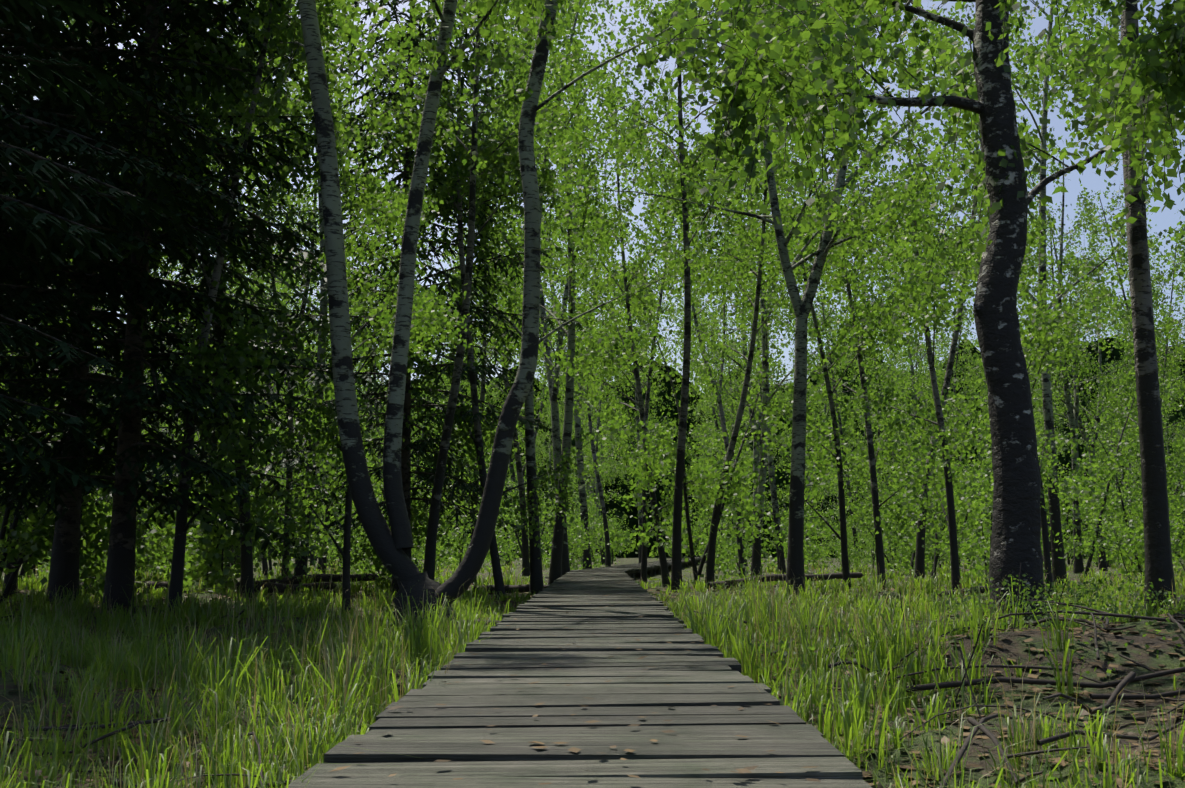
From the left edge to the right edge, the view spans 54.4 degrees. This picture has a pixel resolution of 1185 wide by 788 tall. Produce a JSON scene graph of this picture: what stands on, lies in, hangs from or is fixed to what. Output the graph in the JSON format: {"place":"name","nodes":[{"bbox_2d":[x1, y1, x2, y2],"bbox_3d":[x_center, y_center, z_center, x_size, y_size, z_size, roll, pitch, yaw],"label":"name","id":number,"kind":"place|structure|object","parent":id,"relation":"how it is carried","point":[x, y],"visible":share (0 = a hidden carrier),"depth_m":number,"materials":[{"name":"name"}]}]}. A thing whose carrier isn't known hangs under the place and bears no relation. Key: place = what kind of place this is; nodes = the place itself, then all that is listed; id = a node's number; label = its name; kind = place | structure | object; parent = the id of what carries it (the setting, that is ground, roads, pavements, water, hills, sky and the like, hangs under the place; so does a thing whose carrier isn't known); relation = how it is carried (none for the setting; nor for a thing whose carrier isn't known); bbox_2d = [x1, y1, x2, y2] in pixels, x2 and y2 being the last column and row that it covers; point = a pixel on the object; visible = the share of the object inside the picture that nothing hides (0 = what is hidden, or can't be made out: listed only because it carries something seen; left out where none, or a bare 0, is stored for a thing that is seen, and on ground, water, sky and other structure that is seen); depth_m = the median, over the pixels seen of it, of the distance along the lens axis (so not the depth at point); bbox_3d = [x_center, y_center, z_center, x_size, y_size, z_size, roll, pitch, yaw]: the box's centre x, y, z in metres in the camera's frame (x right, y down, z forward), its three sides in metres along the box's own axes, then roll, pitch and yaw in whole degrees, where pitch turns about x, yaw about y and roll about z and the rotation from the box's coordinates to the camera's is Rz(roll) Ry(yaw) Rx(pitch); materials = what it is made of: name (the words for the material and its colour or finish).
{"place":"outdoors","nodes":[
{"label":"outdoors","id":0,"kind":"place"},
{"bbox_2d":[0,557,1184,787],"bbox_3d":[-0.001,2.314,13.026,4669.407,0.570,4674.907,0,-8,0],"label":"ground","id":1,"kind":"structure","parent":0,"point":[1016,643],"depth_m":5.02,"materials":[{"name":"brown soil"}]},
{"bbox_2d":[0,26,115,524],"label":"conifer tree","id":2,"kind":"object","parent":1,"relation":"on","point":[14,196],"visible":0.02,"depth_m":19.50,"materials":[{"name":"green plant"}]},
{"bbox_2d":[0,346,175,605],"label":"understorey bush","id":3,"kind":"object","parent":1,"relation":"on","point":[88,560],"visible":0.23,"depth_m":15.66,"materials":[{"name":"green plant"}]},
{"bbox_2d":[0,254,257,603],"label":"understorey bush","id":4,"kind":"object","parent":1,"relation":"on","point":[46,520],"visible":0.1,"depth_m":15.68,"materials":[{"name":"green plant"}]},
{"bbox_2d":[0,0,276,440],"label":"conifer tree","id":5,"kind":"object","parent":1,"relation":"on","point":[176,296],"visible":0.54,"depth_m":11.58,"materials":[{"name":"green plant"}]},
{"bbox_2d":[0,0,303,605],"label":"conifer tree","id":6,"kind":"object","parent":1,"relation":"on","point":[64,564],"visible":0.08,"depth_m":14.84,"materials":[{"name":"green plant"}]},
{"bbox_2d":[0,0,306,494],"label":"conifer tree","id":7,"kind":"object","parent":1,"relation":"on","point":[39,214],"visible":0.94,"depth_m":9.75,"materials":[{"name":"green plant"}]},
{"bbox_2d":[107,456,224,580],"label":"understorey bush","id":8,"kind":"object","parent":1,"relation":"on","point":[147,561],"visible":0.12,"depth_m":21.02,"materials":[{"name":"green plant"}]},
{"bbox_2d":[0,0,390,611],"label":"conifer tree","id":9,"kind":"object","parent":1,"relation":"on","point":[128,457],"visible":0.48,"depth_m":12.90,"materials":[{"name":"green plant"}]},
{"bbox_2d":[136,464,285,581],"bbox_3d":[-6.753,2.517,20.273,2.474,2.725,2.830,0,-8,1],"label":"understorey bush","id":10,"kind":"object","parent":1,"relation":"on","point":[237,549],"visible":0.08,"depth_m":20.14,"materials":[{"name":"green plant"}]},
{"bbox_2d":[135,431,300,595],"bbox_3d":[-6.044,2.108,17.986,2.960,3.117,2.587,2,-8,-14],"label":"understorey bush","id":11,"kind":"object","parent":1,"relation":"on","point":[195,564],"visible":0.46,"depth_m":17.85,"materials":[{"name":"green plant"}]},
{"bbox_2d":[72,0,374,599],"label":"birch tree","id":12,"kind":"object","parent":1,"relation":"on","point":[246,564],"visible":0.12,"depth_m":16.75,"materials":[{"name":"green plant"}]},
{"bbox_2d":[87,0,363,571],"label":"conifer tree","id":13,"kind":"object","parent":1,"relation":"on","point":[250,270],"visible":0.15,"depth_m":24.48,"materials":[{"name":"green plant"}]},
{"bbox_2d":[163,216,325,574],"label":"birch tree","id":14,"kind":"object","parent":1,"relation":"on","point":[264,565],"visible":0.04,"depth_m":33.78,"materials":[{"name":"green plant"}]},
{"bbox_2d":[138,319,367,578],"bbox_3d":[-8.712,1.671,27.645,5.698,7.510,5.132,-6,-10,38],"label":"understorey bush","id":15,"kind":"object","parent":1,"relation":"on","point":[195,439],"visible":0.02,"depth_m":27.35,"materials":[{"name":"green plant"}]},
{"bbox_2d":[77,0,433,614],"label":"birch tree","id":16,"kind":"object","parent":1,"relation":"on","point":[201,351],"visible":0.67,"depth_m":12.66,"materials":[{"name":"green plant"}]},
{"bbox_2d":[152,41,367,576],"bbox_3d":[-7.345,-1.490,26.161,5.203,11.855,4.534,4,-9,-27],"label":"birch tree","id":17,"kind":"object","parent":1,"relation":"on","point":[306,201],"visible":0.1,"depth_m":26.44,"materials":[{"name":"green plant"}]},
{"bbox_2d":[247,424,330,573],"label":"understorey bush","id":18,"kind":"object","parent":1,"relation":"on","point":[282,481],"visible":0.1,"depth_m":36.18,"materials":[{"name":"green plant"}]},
{"bbox_2d":[230,241,350,569],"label":"birch tree","id":19,"kind":"object","parent":1,"relation":"on","point":[275,404],"visible":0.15,"depth_m":37.88,"materials":[{"name":"green plant"}]},
{"bbox_2d":[158,0,492,575],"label":"birch tree","id":20,"kind":"object","parent":1,"relation":"on","point":[324,304],"visible":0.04,"depth_m":21.58,"materials":[{"name":"green plant"}]},
{"bbox_2d":[277,270,398,573],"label":"birch tree","id":21,"kind":"object","parent":1,"relation":"on","point":[323,566],"visible":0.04,"depth_m":36.77,"materials":[{"name":"green plant"}]},
{"bbox_2d":[245,0,484,614],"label":"birch tree","id":22,"kind":"object","parent":1,"relation":"on","point":[371,197],"visible":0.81,"depth_m":13.29,"materials":[{"name":"green plant"}]},
{"bbox_2d":[293,201,448,523],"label":"birch tree","id":23,"kind":"object","parent":1,"relation":"on","point":[378,432],"visible":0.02,"depth_m":35.13,"materials":[{"name":"green plant"}]},
{"bbox_2d":[312,426,453,582],"bbox_3d":[-4.741,2.683,25.863,3.028,4.196,3.363,5,-9,-32],"label":"understorey bush","id":24,"kind":"object","parent":1,"relation":"on","point":[377,485],"visible":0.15,"depth_m":25.44,"materials":[{"name":"green plant"}]},
{"bbox_2d":[317,467,466,590],"bbox_3d":[-3.364,2.429,19.391,2.438,2.611,2.132,7,-11,-43],"label":"understorey bush","id":25,"kind":"object","parent":1,"relation":"on","point":[417,534],"visible":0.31,"depth_m":19.44,"materials":[{"name":"green plant"}]},
{"bbox_2d":[237,0,583,594],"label":"conifer tree","id":26,"kind":"object","parent":1,"relation":"on","point":[408,445],"visible":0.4,"depth_m":19.14,"materials":[{"name":"green plant"}]},
{"bbox_2d":[293,0,634,579],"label":"birch tree","id":27,"kind":"object","parent":1,"relation":"on","point":[489,149],"visible":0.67,"depth_m":16.20,"materials":[{"name":"green plant"}]},
{"bbox_2d":[437,471,505,565],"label":"understorey bush","id":28,"kind":"object","parent":1,"relation":"on","point":[463,544],"visible":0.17,"depth_m":45.16,"materials":[{"name":"green plant"}]},
{"bbox_2d":[219,0,740,628],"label":"birch tree","id":29,"kind":"object","parent":1,"relation":"on","point":[391,544],"visible":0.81,"depth_m":10.69,"materials":[{"name":"grey plant"}]},
{"bbox_2d":[350,0,613,599],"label":"birch tree","id":30,"kind":"object","parent":1,"relation":"on","point":[476,439],"visible":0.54,"depth_m":17.73,"materials":[{"name":"green plant"}]},
{"bbox_2d":[411,48,576,583],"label":"birch tree","id":31,"kind":"object","parent":1,"relation":"on","point":[511,346],"visible":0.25,"depth_m":23.87,"materials":[{"name":"green plant"}]},
{"bbox_2d":[451,264,567,565],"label":"birch tree","id":32,"kind":"object","parent":1,"relation":"on","point":[520,437],"visible":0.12,"depth_m":56.13,"materials":[{"name":"green plant"}]},
{"bbox_2d":[415,77,611,576],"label":"birch tree","id":33,"kind":"object","parent":1,"relation":"on","point":[525,560],"visible":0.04,"depth_m":33.02,"materials":[{"name":"green plant"}]},
{"bbox_2d":[368,0,680,594],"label":"birch tree","id":34,"kind":"object","parent":1,"relation":"on","point":[536,572],"visible":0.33,"depth_m":19.30,"materials":[{"name":"green plant"}]},
{"bbox_2d":[446,456,617,569],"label":"understorey bush","id":35,"kind":"object","parent":1,"relation":"on","point":[544,521],"visible":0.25,"depth_m":45.26,"materials":[{"name":"green plant"}]},
{"bbox_2d":[416,95,674,575],"bbox_3d":[-1.070,-2.035,30.699,6.964,14.315,7.416,1,-8,-5],"label":"birch tree","id":36,"kind":"object","parent":1,"relation":"on","point":[556,441],"visible":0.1,"depth_m":30.27,"materials":[{"name":"green plant"}]},
{"bbox_2d":[524,393,578,546],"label":"birch tree","id":37,"kind":"object","parent":1,"relation":"on","point":[548,414],"visible":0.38,"depth_m":84.72,"materials":[{"name":"green plant"}]},
{"bbox_2d":[415,0,696,584],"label":"birch tree","id":38,"kind":"object","parent":1,"relation":"on","point":[558,535],"visible":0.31,"depth_m":22.41,"materials":[{"name":"green plant"}]},
{"bbox_2d":[477,452,637,566],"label":"understorey bush","id":39,"kind":"object","parent":1,"relation":"on","point":[591,509],"visible":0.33,"depth_m":51.89,"materials":[{"name":"green plant"}]},
{"bbox_2d":[529,501,608,570],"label":"understorey bush","id":40,"kind":"object","parent":1,"relation":"on","point":[578,538],"visible":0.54,"depth_m":34.98,"materials":[{"name":"green plant"}]},
{"bbox_2d":[491,144,664,568],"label":"birch tree","id":41,"kind":"object","parent":1,"relation":"on","point":[586,553],"visible":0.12,"depth_m":38.52,"materials":[{"name":"green plant"}]},
{"bbox_2d":[285,554,871,787],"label":"boardwalk","id":42,"kind":"structure","parent":1,"relation":"on","point":[426,729],"depth_m":3.34,"materials":[{"name":"grey wood"}]},
{"bbox_2d":[518,221,641,565],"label":"birch tree","id":43,"kind":"object","parent":1,"relation":"on","point":[607,539],"visible":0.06,"depth_m":48.14,"materials":[{"name":"green plant"}]},
{"bbox_2d":[536,373,641,561],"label":"birch tree","id":44,"kind":"object","parent":1,"relation":"on","point":[585,463],"visible":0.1,"depth_m":72.13,"materials":[{"name":"green plant"}]},
{"bbox_2d":[0,550,1184,787],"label":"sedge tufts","id":45,"kind":"object","parent":1,"relation":"on","point":[198,660],"visible":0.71,"depth_m":5.59,"materials":[{"name":"green plant"}]},
{"bbox_2d":[0,561,1184,787],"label":"ground litter twigs","id":46,"kind":"object","parent":1,"relation":"on","point":[1120,683],"visible":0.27,"depth_m":4.91,"materials":[{"name":"brown wood"}]},
{"bbox_2d":[0,337,1184,558],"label":"forest backdrop treeline","id":47,"kind":"object","parent":1,"relation":"on","point":[616,485],"visible":0.06,"depth_m":104.00,"materials":[{"name":"green plant"}]},
{"bbox_2d":[537,317,652,564],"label":"birch tree","id":48,"kind":"object","parent":1,"relation":"on","point":[596,486],"visible":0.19,"depth_m":60.27,"materials":[{"name":"green plant"}]},
{"bbox_2d":[566,474,624,566],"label":"understorey bush","id":49,"kind":"object","parent":1,"relation":"on","point":[596,557],"visible":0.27,"depth_m":52.77,"materials":[{"name":"green plant"}]},
{"bbox_2d":[551,368,647,562],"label":"birch tree","id":50,"kind":"object","parent":1,"relation":"on","point":[604,465],"visible":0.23,"depth_m":64.59,"materials":[{"name":"green plant"}]},
{"bbox_2d":[552,139,726,582],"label":"birch tree","id":51,"kind":"object","parent":1,"relation":"on","point":[666,423],"visible":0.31,"depth_m":27.43,"materials":[{"name":"green plant"}]},
{"bbox_2d":[607,286,683,562],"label":"birch tree","id":52,"kind":"object","parent":1,"relation":"on","point":[645,378],"visible":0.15,"depth_m":51.80,"materials":[{"name":"green plant"}]},
{"bbox_2d":[550,82,748,586],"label":"birch tree","id":53,"kind":"object","parent":1,"relation":"on","point":[612,400],"visible":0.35,"depth_m":24.38,"materials":[{"name":"green plant"}]},
{"bbox_2d":[503,0,827,589],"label":"birch tree","id":54,"kind":"object","parent":1,"relation":"on","point":[676,567],"visible":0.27,"depth_m":20.94,"materials":[{"name":"green plant"}]},
{"bbox_2d":[656,291,756,565],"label":"birch tree","id":55,"kind":"object","parent":1,"relation":"on","point":[702,426],"visible":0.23,"depth_m":51.62,"materials":[{"name":"green plant"}]},
{"bbox_2d":[555,315,877,587],"bbox_3d":[2.195,1.754,22.813,7.166,6.015,3.176,4,-9,-27],"label":"understorey bush","id":56,"kind":"object","parent":1,"relation":"on","point":[707,472],"visible":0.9,"depth_m":22.50,"materials":[{"name":"green plant"}]},
{"bbox_2d":[693,520,761,574],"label":"understorey bush","id":57,"kind":"object","parent":1,"relation":"on","point":[728,551],"visible":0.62,"depth_m":35.00,"materials":[{"name":"green plant"}]},
{"bbox_2d":[675,303,792,547],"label":"birch tree","id":58,"kind":"object","parent":1,"relation":"on","point":[732,422],"visible":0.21,"depth_m":45.50,"materials":[{"name":"green plant"}]},
{"bbox_2d":[661,414,808,570],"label":"understorey bush","id":59,"kind":"object","parent":1,"relation":"on","point":[705,449],"visible":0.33,"depth_m":41.09,"materials":[{"name":"green plant"}]},
{"bbox_2d":[649,180,828,575],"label":"birch tree","id":60,"kind":"object","parent":1,"relation":"on","point":[710,376],"visible":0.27,"depth_m":33.07,"materials":[{"name":"green plant"}]},
{"bbox_2d":[651,60,843,588],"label":"birch tree","id":61,"kind":"object","parent":1,"relation":"on","point":[753,284],"visible":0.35,"depth_m":22.70,"materials":[{"name":"green plant"}]},
{"bbox_2d":[631,64,875,575],"bbox_3d":[3.498,-1.994,27.353,5.412,13.260,5.497,1,-8,-9],"label":"birch tree","id":62,"kind":"object","parent":1,"relation":"on","point":[757,546],"visible":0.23,"depth_m":26.94,"materials":[{"name":"green plant"}]},
{"bbox_2d":[636,175,889,569],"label":"birch tree","id":63,"kind":"object","parent":1,"relation":"on","point":[755,450],"visible":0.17,"depth_m":39.24,"materials":[{"name":"green plant"}]},
{"bbox_2d":[696,140,860,573],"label":"birch tree","id":64,"kind":"object","parent":1,"relation":"on","point":[781,565],"visible":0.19,"depth_m":34.52,"materials":[{"name":"green plant"}]},
{"bbox_2d":[578,0,1025,594],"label":"birch tree","id":65,"kind":"object","parent":1,"relation":"on","point":[802,308],"visible":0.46,"depth_m":19.49,"materials":[{"name":"green plant"}]},
{"bbox_2d":[781,491,835,568],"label":"understorey bush","id":66,"kind":"object","parent":1,"relation":"on","point":[813,551],"visible":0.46,"depth_m":44.83,"materials":[{"name":"green plant"}]},
{"bbox_2d":[767,328,864,561],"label":"birch tree","id":67,"kind":"object","parent":1,"relation":"on","point":[824,406],"visible":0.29,"depth_m":62.68,"materials":[{"name":"green plant"}]},
{"bbox_2d":[696,97,944,588],"bbox_3d":[4.311,-1.065,22.086,4.600,10.046,3.186,-1,-8,5],"label":"birch tree","id":68,"kind":"object","parent":1,"relation":"on","point":[887,324],"visible":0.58,"depth_m":21.80,"materials":[{"name":"green plant"}]},
{"bbox_2d":[779,237,896,564],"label":"birch tree","id":69,"kind":"object","parent":1,"relation":"on","point":[810,339],"visible":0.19,"depth_m":45.88,"materials":[{"name":"green plant"}]},
{"bbox_2d":[813,501,871,568],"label":"understorey bush","id":70,"kind":"object","parent":1,"relation":"on","point":[854,553],"visible":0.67,"depth_m":42.73,"materials":[{"name":"green plant"}]},
{"bbox_2d":[755,71,963,589],"bbox_3d":[5.296,-1.262,21.671,3.796,10.223,3.974,3,-8,-21],"label":"birch tree","id":71,"kind":"object","parent":1,"relation":"on","point":[873,454],"visible":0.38,"depth_m":21.53,"materials":[{"name":"green plant"}]},
{"bbox_2d":[822,439,931,574],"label":"understorey bush","id":72,"kind":"object","parent":1,"relation":"on","point":[864,525],"visible":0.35,"depth_m":36.96,"materials":[{"name":"green plant"}]},
{"bbox_2d":[842,289,926,552],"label":"birch tree","id":73,"kind":"object","parent":1,"relation":"on","point":[900,381],"visible":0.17,"depth_m":50.09,"materials":[{"name":"green plant"}]},
{"bbox_2d":[631,0,1184,615],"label":"tree","id":74,"kind":"object","parent":1,"relation":"on","point":[803,60],"visible":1,"depth_m":8.07,"materials":[{"name":"green plant"}]},
{"bbox_2d":[791,54,1031,597],"bbox_3d":[5.106,-1.306,18.139,2.867,9.320,4.140,2,-8,-15],"label":"birch tree","id":75,"kind":"object","parent":1,"relation":"on","point":[913,198],"visible":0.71,"depth_m":17.82,"materials":[{"name":"green plant"}]},
{"bbox_2d":[847,245,977,470],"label":"birch tree","id":76,"kind":"object","parent":1,"relation":"on","point":[946,346],"visible":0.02,"depth_m":41.49,"materials":[{"name":"green plant"}]},
{"bbox_2d":[845,386,988,576],"bbox_3d":[9.062,3.037,32.020,3.524,6.009,7.952,0,-8,-4],"label":"understorey bush","id":77,"kind":"object","parent":1,"relation":"on","point":[898,475],"visible":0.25,"depth_m":31.54,"materials":[{"name":"green plant"}]},
{"bbox_2d":[882,326,966,565],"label":"birch tree","id":78,"kind":"object","parent":1,"relation":"on","point":[915,361],"visible":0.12,"depth_m":56.12,"materials":[{"name":"green plant"}]},
{"bbox_2d":[880,421,990,577],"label":"understorey bush","id":79,"kind":"object","parent":1,"relation":"on","point":[927,538],"visible":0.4,"depth_m":30.57,"materials":[{"name":"green plant"}]},
{"bbox_2d":[892,294,987,568],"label":"birch tree","id":80,"kind":"object","parent":1,"relation":"on","point":[921,383],"visible":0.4,"depth_m":34.69,"materials":[{"name":"green plant"}]},
{"bbox_2d":[838,11,1066,579],"bbox_3d":[7.714,-2.321,24.916,5.058,13.296,5.234,-4,-8,24],"label":"birch tree","id":81,"kind":"object","parent":1,"relation":"on","point":[920,558],"visible":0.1,"depth_m":24.46,"materials":[{"name":"green plant"}]},
{"bbox_2d":[923,172,1058,429],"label":"birch tree","id":82,"kind":"object","parent":1,"relation":"on","point":[983,379],"visible":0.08,"depth_m":42.75,"materials":[{"name":"green plant"}]},
{"bbox_2d":[932,432,1051,581],"bbox_3d":[8.553,2.524,24.762,3.187,3.452,2.623,4,-9,-30],"label":"understorey bush","id":83,"kind":"object","parent":1,"relation":"on","point":[984,497],"visible":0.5,"depth_m":24.71,"materials":[{"name":"green plant"}]},
{"bbox_2d":[884,118,1111,610],"bbox_3d":[4.797,-0.465,13.276,1.911,6.259,2.760,6,-9,-36],"label":"birch tree","id":84,"kind":"object","parent":1,"relation":"on","point":[1040,334],"visible":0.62,"depth_m":13.11,"materials":[{"name":"green plant"}]},
{"bbox_2d":[889,0,1158,592],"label":"birch tree","id":85,"kind":"object","parent":1,"relation":"on","point":[1058,567],"visible":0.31,"depth_m":21.58,"materials":[{"name":"green plant"}]},
{"bbox_2d":[935,142,1184,573],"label":"birch tree","id":86,"kind":"object","parent":1,"relation":"on","point":[1073,417],"visible":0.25,"depth_m":36.95,"materials":[{"name":"green plant"}]},
{"bbox_2d":[969,0,1177,615],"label":"birch tree","id":87,"kind":"object","parent":1,"relation":"on","point":[1158,554],"visible":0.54,"depth_m":11.31,"materials":[{"name":"green plant"}]},
{"bbox_2d":[969,372,1184,576],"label":"understorey bush","id":88,"kind":"object","parent":1,"relation":"on","point":[1090,494],"visible":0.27,"depth_m":30.70,"materials":[{"name":"green plant"}]},
{"bbox_2d":[1016,216,1184,570],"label":"birch tree","id":89,"kind":"object","parent":1,"relation":"on","point":[1102,564],"visible":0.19,"depth_m":40.53,"materials":[{"name":"green plant"}]},
{"bbox_2d":[1066,359,1143,532],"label":"birch tree","id":90,"kind":"object","parent":1,"relation":"on","point":[1101,440],"visible":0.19,"depth_m":61.23,"materials":[{"name":"green plant"}]},
{"bbox_2d":[1037,418,1184,575],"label":"understorey bush","id":91,"kind":"object","parent":1,"relation":"on","point":[1131,512],"visible":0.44,"depth_m":32.50,"materials":[{"name":"green plant"}]},
{"bbox_2d":[1064,184,1184,535],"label":"birch tree","id":92,"kind":"object","parent":1,"relation":"on","point":[1165,325],"visible":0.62,"depth_m":32.53,"materials":[{"name":"green plant"}]},
{"bbox_2d":[1068,490,1184,581],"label":"understorey bush","id":93,"kind":"object","parent":1,"relation":"on","point":[1121,544],"visible":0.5,"depth_m":25.96,"materials":[{"name":"green plant"}]},
{"bbox_2d":[1080,465,1184,566],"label":"understorey bush","id":94,"kind":"object","parent":1,"relation":"on","point":[1133,499],"visible":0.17,"depth_m":37.67,"materials":[{"name":"green plant"}]},
{"bbox_2d":[1088,230,1184,561],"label":"birch tree","id":95,"kind":"object","parent":1,"relation":"on","point":[1126,393],"visible":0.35,"depth_m":34.78,"materials":[{"name":"green plant"}]},
{"bbox_2d":[1157,168,1184,406],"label":"birch tree","id":96,"kind":"object","parent":1,"relation":"on","point":[1180,235],"visible":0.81,"depth_m":20.83,"materials":[{"name":"green plant"}]},
{"bbox_2d":[1,0,1184,391],"label":"sky","id":97,"kind":"structure","parent":0,"point":[1166,218],"materials":[{"name":"blue"}]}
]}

